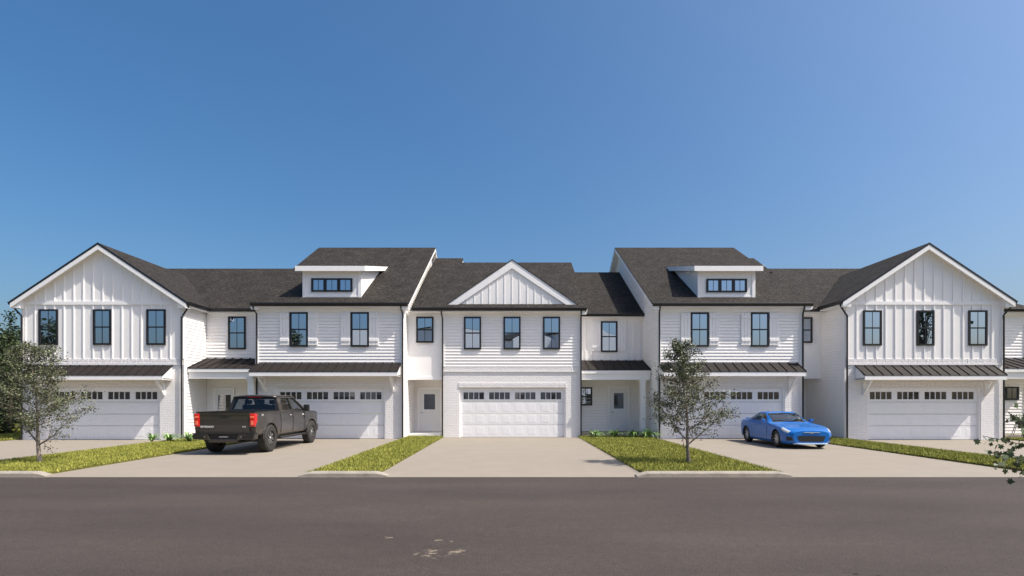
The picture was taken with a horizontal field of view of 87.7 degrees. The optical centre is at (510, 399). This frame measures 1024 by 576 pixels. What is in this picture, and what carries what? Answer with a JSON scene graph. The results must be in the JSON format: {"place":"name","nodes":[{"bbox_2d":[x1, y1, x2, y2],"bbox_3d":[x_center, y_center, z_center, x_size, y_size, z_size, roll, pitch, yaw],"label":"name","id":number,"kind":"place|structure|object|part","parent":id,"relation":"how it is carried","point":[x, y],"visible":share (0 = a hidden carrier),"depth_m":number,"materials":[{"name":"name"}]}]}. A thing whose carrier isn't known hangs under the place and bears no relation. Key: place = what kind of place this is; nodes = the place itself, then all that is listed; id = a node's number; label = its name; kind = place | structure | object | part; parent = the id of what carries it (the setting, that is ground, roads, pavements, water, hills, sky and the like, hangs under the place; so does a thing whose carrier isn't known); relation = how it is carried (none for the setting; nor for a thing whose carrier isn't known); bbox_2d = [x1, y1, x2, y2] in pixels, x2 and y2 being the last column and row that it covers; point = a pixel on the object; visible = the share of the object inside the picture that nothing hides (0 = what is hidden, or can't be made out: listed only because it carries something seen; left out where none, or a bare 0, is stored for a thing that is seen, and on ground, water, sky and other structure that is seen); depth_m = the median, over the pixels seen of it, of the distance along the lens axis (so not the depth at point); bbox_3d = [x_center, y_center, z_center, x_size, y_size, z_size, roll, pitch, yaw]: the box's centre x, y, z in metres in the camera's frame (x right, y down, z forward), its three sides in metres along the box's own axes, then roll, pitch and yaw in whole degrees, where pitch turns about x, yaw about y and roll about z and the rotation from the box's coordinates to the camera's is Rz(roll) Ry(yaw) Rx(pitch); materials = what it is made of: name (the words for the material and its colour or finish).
{"place":"outdoors","nodes":[
{"label":"outdoors","id":0,"kind":"place"},
{"bbox_2d":[0,423,19,440],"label":"lawn","id":1,"kind":"structure","parent":0,"point":[17,426],"depth_m":23.94,"materials":[{"name":"plant"}]},
{"bbox_2d":[0,340,19,427],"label":"leafy tree","id":2,"kind":"object","parent":1,"relation":"on","point":[1,347],"visible":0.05,"depth_m":30.34,"materials":[{"name":"green plant"}]},
{"bbox_2d":[0,350,19,433],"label":"leafy tree","id":3,"kind":"object","parent":1,"relation":"on","point":[5,429],"visible":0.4,"depth_m":26.81,"materials":[{"name":"green plant"}]},
{"bbox_2d":[0,323,19,422],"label":"leafy tree","id":4,"kind":"object","parent":1,"relation":"on","point":[17,341],"visible":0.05,"depth_m":38.46,"materials":[{"name":"green plant"}]},
{"bbox_2d":[1,309,19,428],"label":"slender tree","id":5,"kind":"object","parent":1,"relation":"on","point":[10,331],"visible":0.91,"depth_m":28.25,"materials":[{"name":"green plant"}]},
{"bbox_2d":[0,427,1023,439],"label":"grass","id":6,"kind":"structure","parent":1,"relation":"on","point":[11,436],"depth_m":24.58,"materials":[{"name":"green plant"}]},
{"bbox_2d":[2,439,250,473],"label":"lawn","id":7,"kind":"structure","parent":0,"point":[96,465],"depth_m":15.03,"materials":[{"name":"plant"}]},
{"bbox_2d":[0,338,105,461],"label":"young tree","id":8,"kind":"object","parent":7,"relation":"on","point":[34,352],"visible":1,"depth_m":14.59,"materials":[{"name":"green plant"}]},
{"bbox_2d":[139,432,163,441],"bbox_3d":[-14.622,1.532,21.972,1.124,0.405,0.974,0,0,0],"label":"strap leaf plant","id":9,"kind":"object","parent":7,"relation":"on","point":[151,436],"visible":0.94,"depth_m":21.85,"materials":[{"name":"green plant"}]},
{"bbox_2d":[151,432,182,440],"bbox_3d":[-13.927,1.532,21.887,1.268,0.406,1.254,0,0,0],"label":"strap leaf plant","id":10,"kind":"object","parent":7,"relation":"on","point":[169,436],"visible":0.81,"depth_m":21.84,"materials":[{"name":"green plant"}]},
{"bbox_2d":[168,431,201,440],"bbox_3d":[-13.179,1.514,21.834,1.343,0.442,1.357,0,0,0],"label":"strap leaf plant","id":11,"kind":"object","parent":7,"relation":"on","point":[188,437],"visible":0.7,"depth_m":21.71,"materials":[{"name":"green plant"}]},
{"bbox_2d":[0,435,1023,472],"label":"grass","id":12,"kind":"structure","parent":7,"relation":"on","point":[657,449],"depth_m":16.31,"materials":[{"name":"green plant"}]},
{"bbox_2d":[324,439,439,471],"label":"lawn","id":13,"kind":"structure","parent":0,"point":[388,460],"depth_m":15.06,"materials":[{"name":"plant"}]},
{"bbox_2d":[0,477,1023,575],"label":"road","id":14,"kind":"structure","parent":0,"point":[511,526],"depth_m":7.52,"materials":[{"name":"grey asphalt"}]},
{"bbox_2d":[973,402,1023,484],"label":"shrub","id":15,"kind":"object","parent":14,"relation":"on","point":[1009,453],"visible":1,"depth_m":4.92,"materials":[{"name":"green plant"}]},
{"bbox_2d":[0,437,1023,476],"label":"driveway slab","id":16,"kind":"structure","parent":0,"point":[510,457],"depth_m":16.13,"materials":[{"name":"concrete"}]},
{"bbox_2d":[0,471,53,476],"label":"kerb","id":17,"kind":"structure","parent":16,"relation":"on","point":[23,474],"depth_m":12.27,"materials":[{"name":"concrete"}]},
{"bbox_2d":[192,394,317,451],"bbox_3d":[-9.180,0.797,19.969,2.400,1.964,5.962,0,0,0],"label":"pickup truck","id":18,"kind":"object","parent":16,"relation":"on","point":[262,424],"visible":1,"depth_m":18.02,"materials":[{"name":"grey paint"}]},
{"bbox_2d":[298,471,389,476],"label":"kerb","id":19,"kind":"structure","parent":16,"relation":"on","point":[345,474],"depth_m":12.27,"materials":[{"name":"concrete"}]},
{"bbox_2d":[635,471,792,476],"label":"kerb","id":20,"kind":"structure","parent":16,"relation":"on","point":[711,474],"depth_m":12.27,"materials":[{"name":"concrete"}]},
{"bbox_2d":[741,411,830,446],"bbox_3d":[10.769,1.093,21.155,2.000,1.364,4.290,0,0,1],"label":"coupe","id":21,"kind":"object","parent":16,"relation":"on","point":[782,428],"visible":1,"depth_m":20.22,"materials":[{"name":"blue paint"}]},
{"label":"side window","id":22,"kind":"part","parent":21,"relation":"part of","materials":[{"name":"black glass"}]},
{"bbox_2d":[0,0,1023,388],"label":"sky","id":23,"kind":"structure","parent":0,"point":[168,134],"materials":[{"name":"blue"}]},
{"bbox_2d":[579,436,768,471],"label":"lawn","id":24,"kind":"structure","parent":0,"point":[661,458],"depth_m":14.61,"materials":[{"name":"plant"}]},
{"bbox_2d":[585,428,604,436],"bbox_3d":[3.823,1.518,24.320,1.122,0.433,1.424,0,0,21],"label":"strap leaf plant","id":25,"kind":"object","parent":24,"relation":"on","point":[594,433],"visible":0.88,"depth_m":24.25,"materials":[{"name":"green plant"}]},
{"bbox_2d":[602,427,626,436],"bbox_3d":[4.700,1.493,24.191,1.319,0.484,1.252,0,0,-36],"label":"strap leaf plant","id":26,"kind":"object","parent":24,"relation":"on","point":[615,433],"visible":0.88,"depth_m":24.16,"materials":[{"name":"green plant"}]},
{"bbox_2d":[626,429,643,436],"bbox_3d":[5.599,1.516,24.267,1.531,0.437,1.353,0,0,0],"label":"strap leaf plant","id":27,"kind":"object","parent":24,"relation":"on","point":[632,433],"visible":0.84,"depth_m":24.12,"materials":[{"name":"green plant"}]},
{"bbox_2d":[639,427,661,437],"bbox_3d":[6.226,1.490,24.235,1.565,0.489,1.338,0,0,31],"label":"strap leaf plant","id":28,"kind":"object","parent":24,"relation":"on","point":[647,433],"visible":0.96,"depth_m":24.04,"materials":[{"name":"green plant"}]},
{"bbox_2d":[643,337,739,462],"bbox_3d":[4.930,0.017,14.675,2.609,3.471,2.420,0,0,0],"label":"young tree","id":29,"kind":"object","parent":24,"relation":"on","point":[681,374],"visible":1,"depth_m":14.53,"materials":[{"name":"green plant"}]},
{"bbox_2d":[828,443,1023,470],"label":"lawn","id":30,"kind":"structure","parent":0,"point":[968,462],"depth_m":16.05,"materials":[{"name":"plant"}]},
{"bbox_3d":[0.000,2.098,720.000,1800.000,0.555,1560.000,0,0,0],"label":"ground","id":31,"kind":"structure","parent":0,"visible":0},
{"bbox_2d":[7,242,258,439],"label":"townhouse","id":32,"kind":"structure","parent":31,"relation":"on","point":[127,332],"depth_m":23.50,"materials":[{"name":"white paint"}]},
{"bbox_2d":[38,309,57,344],"bbox_3d":[-20.364,-3.188,23.477,0.844,1.567,0.087,0,0,0],"label":"window","id":33,"kind":"structure","parent":32,"relation":"in","point":[47,318],"depth_m":23.48,"materials":[{"name":"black glass"}]},
{"bbox_2d":[93,309,111,344],"bbox_3d":[-17.994,-3.188,23.477,0.785,1.567,0.087,0,0,0],"label":"window","id":34,"kind":"structure","parent":32,"relation":"in","point":[102,318],"depth_m":23.48,"materials":[{"name":"black glass"}]},
{"bbox_2d":[50,388,158,439],"bbox_3d":[-17.970,0.631,23.653,4.880,2.297,0.055,0,0,0],"label":"garage door","id":35,"kind":"structure","parent":32,"relation":"in","point":[123,413],"depth_m":23.63,"materials":[{"name":"white metal"}]},
{"bbox_2d":[146,309,165,344],"bbox_3d":[-15.623,-3.188,23.477,0.837,1.567,0.087,0,0,0],"label":"window","id":36,"kind":"structure","parent":32,"relation":"in","point":[155,318],"depth_m":23.48,"materials":[{"name":"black glass"}]},
{"bbox_2d":[187,248,436,438],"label":"townhouse","id":37,"kind":"structure","parent":31,"relation":"on","point":[322,333],"depth_m":24.23,"materials":[{"name":"white paint"}]},
{"bbox_2d":[213,388,234,410],"bbox_3d":[-13.547,0.545,25.187,0.973,2.180,0.065,0,0,0],"label":"front door","id":38,"kind":"structure","parent":37,"relation":"in","point":[222,397],"depth_m":25.18,"materials":[{"name":"white"}]},
{"bbox_2d":[228,316,245,348],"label":"window","id":39,"kind":"structure","parent":37,"relation":"in","point":[236,324],"depth_m":25.20,"materials":[{"name":"glass"}]},
{"bbox_2d":[290,312,307,346],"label":"window","id":40,"kind":"structure","parent":37,"relation":"in","point":[298,320],"depth_m":24.06,"materials":[{"name":"glass"}]},
{"bbox_2d":[277,388,383,438],"bbox_3d":[-8.180,0.631,24.253,4.880,2.297,0.055,0,0,0],"label":"garage door","id":41,"kind":"structure","parent":37,"relation":"in","point":[342,413],"depth_m":24.23,"materials":[{"name":"white metal"}]},
{"bbox_2d":[351,312,368,346],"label":"window","id":42,"kind":"structure","parent":37,"relation":"in","point":[359,320],"depth_m":24.06,"materials":[{"name":"blue glass"}]},
{"bbox_2d":[407,258,586,436],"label":"townhouse","id":43,"kind":"structure","parent":31,"relation":"on","point":[511,323],"depth_m":25.05,"materials":[{"name":"white paint"}]},
{"bbox_2d":[416,317,433,342],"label":"window","id":44,"kind":"structure","parent":43,"relation":"in","point":[424,325],"depth_m":25.03,"materials":[{"name":"blue glass"}]},
{"bbox_2d":[417,388,441,431],"bbox_3d":[-4.075,0.505,26.687,1.210,2.200,0.107,0,0,0],"label":"front door","id":45,"kind":"structure","parent":43,"relation":"in","point":[429,400],"depth_m":26.70,"materials":[{"name":"white"}]},
{"bbox_2d":[464,317,480,348],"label":"window","id":46,"kind":"structure","parent":43,"relation":"in","point":[472,325],"depth_m":24.95,"materials":[{"name":"glass"}]},
{"bbox_2d":[503,317,520,348],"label":"window","id":47,"kind":"structure","parent":43,"relation":"in","point":[511,325],"depth_m":24.95,"materials":[{"name":"blue glass"}]},
{"bbox_2d":[461,389,563,436],"bbox_3d":[0.070,0.631,25.153,4.880,2.297,0.055,0,0,0],"label":"garage door","id":48,"kind":"structure","parent":43,"relation":"in","point":[484,412],"depth_m":25.13,"materials":[{"name":"white metal"}]},
{"bbox_2d":[543,317,559,348],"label":"window","id":49,"kind":"structure","parent":43,"relation":"in","point":[551,325],"depth_m":24.95,"materials":[{"name":"blue glass"}]},
{"bbox_2d":[575,248,813,438],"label":"townhouse","id":50,"kind":"structure","parent":31,"relation":"on","point":[737,316],"depth_m":24.48,"materials":[{"name":"white paint"}]},
{"bbox_2d":[582,387,591,404],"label":"window","id":51,"kind":"structure","parent":50,"relation":"in","point":[586,391],"depth_m":26.75,"materials":[{"name":"grey glass"}]},
{"bbox_2d":[601,321,616,351],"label":"window","id":52,"kind":"structure","parent":50,"relation":"in","point":[608,328],"depth_m":26.75,"materials":[{"name":"glass"}]},
{"bbox_2d":[608,386,629,430],"bbox_3d":[5.400,0.465,26.738,1.078,2.240,0.065,0,0,0],"label":"front door","id":53,"kind":"structure","parent":50,"relation":"in","point":[618,396],"depth_m":26.73,"materials":[{"name":"white"}]},
{"bbox_2d":[690,312,708,346],"bbox_3d":[8.512,-3.154,24.056,0.814,1.541,0.087,0,0,0],"label":"window","id":54,"kind":"structure","parent":50,"relation":"in","point":[699,320],"depth_m":24.06,"materials":[{"name":"glass"}]},
{"bbox_2d":[675,388,781,438],"bbox_3d":[9.880,0.631,24.253,4.880,2.297,0.055,0,0,0],"label":"garage door","id":55,"kind":"structure","parent":50,"relation":"in","point":[750,401],"depth_m":24.23,"materials":[{"name":"white metal"}]},
{"bbox_2d":[750,312,768,346],"bbox_3d":[11.221,-3.154,24.056,0.819,1.541,0.087,0,0,0],"label":"window","id":56,"kind":"structure","parent":50,"relation":"in","point":[759,320],"depth_m":24.06,"materials":[{"name":"glass"}]},
{"bbox_2d":[749,242,1023,439],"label":"townhouse","id":57,"kind":"structure","parent":31,"relation":"on","point":[924,342],"depth_m":23.50,"materials":[{"name":"white paint"}]},
{"bbox_2d":[804,317,812,342],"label":"window","id":58,"kind":"structure","parent":57,"relation":"in","point":[808,321],"depth_m":25.25,"materials":[{"name":"glass"}]},
{"bbox_2d":[863,310,881,345],"bbox_3d":[15.908,-3.149,23.477,0.815,1.551,0.087,0,0,0],"label":"window","id":59,"kind":"structure","parent":57,"relation":"in","point":[872,319],"depth_m":23.48,"materials":[{"name":"glass"}]},
{"bbox_2d":[868,388,976,439],"bbox_3d":[18.210,0.631,23.653,4.880,2.297,0.055,0,0,0],"label":"garage door","id":60,"kind":"structure","parent":57,"relation":"in","point":[893,413],"depth_m":23.63,"materials":[{"name":"white metal"}]},
{"bbox_2d":[916,310,934,345],"bbox_3d":[18.244,-3.149,23.477,0.768,1.551,0.087,0,0,0],"label":"window","id":61,"kind":"structure","parent":57,"relation":"in","point":[925,319],"depth_m":23.48,"materials":[{"name":"glass"}]},
{"bbox_2d":[968,310,987,345],"bbox_3d":[20.551,-3.149,23.477,0.822,1.551,0.087,0,0,0],"label":"window","id":62,"kind":"structure","parent":57,"relation":"in","point":[977,319],"depth_m":23.48,"materials":[{"name":"glass"}]},
{"bbox_2d":[1005,387,1018,399],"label":"window","id":63,"kind":"structure","parent":57,"relation":"in","point":[1011,393],"depth_m":25.25,"materials":[{"name":"glass"}]},
{"bbox_2d":[1011,420,1023,434],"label":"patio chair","id":64,"kind":"object","parent":57,"relation":"on","point":[1017,423],"visible":0.64,"depth_m":24.10,"materials":[{"name":"white"}]}
]}

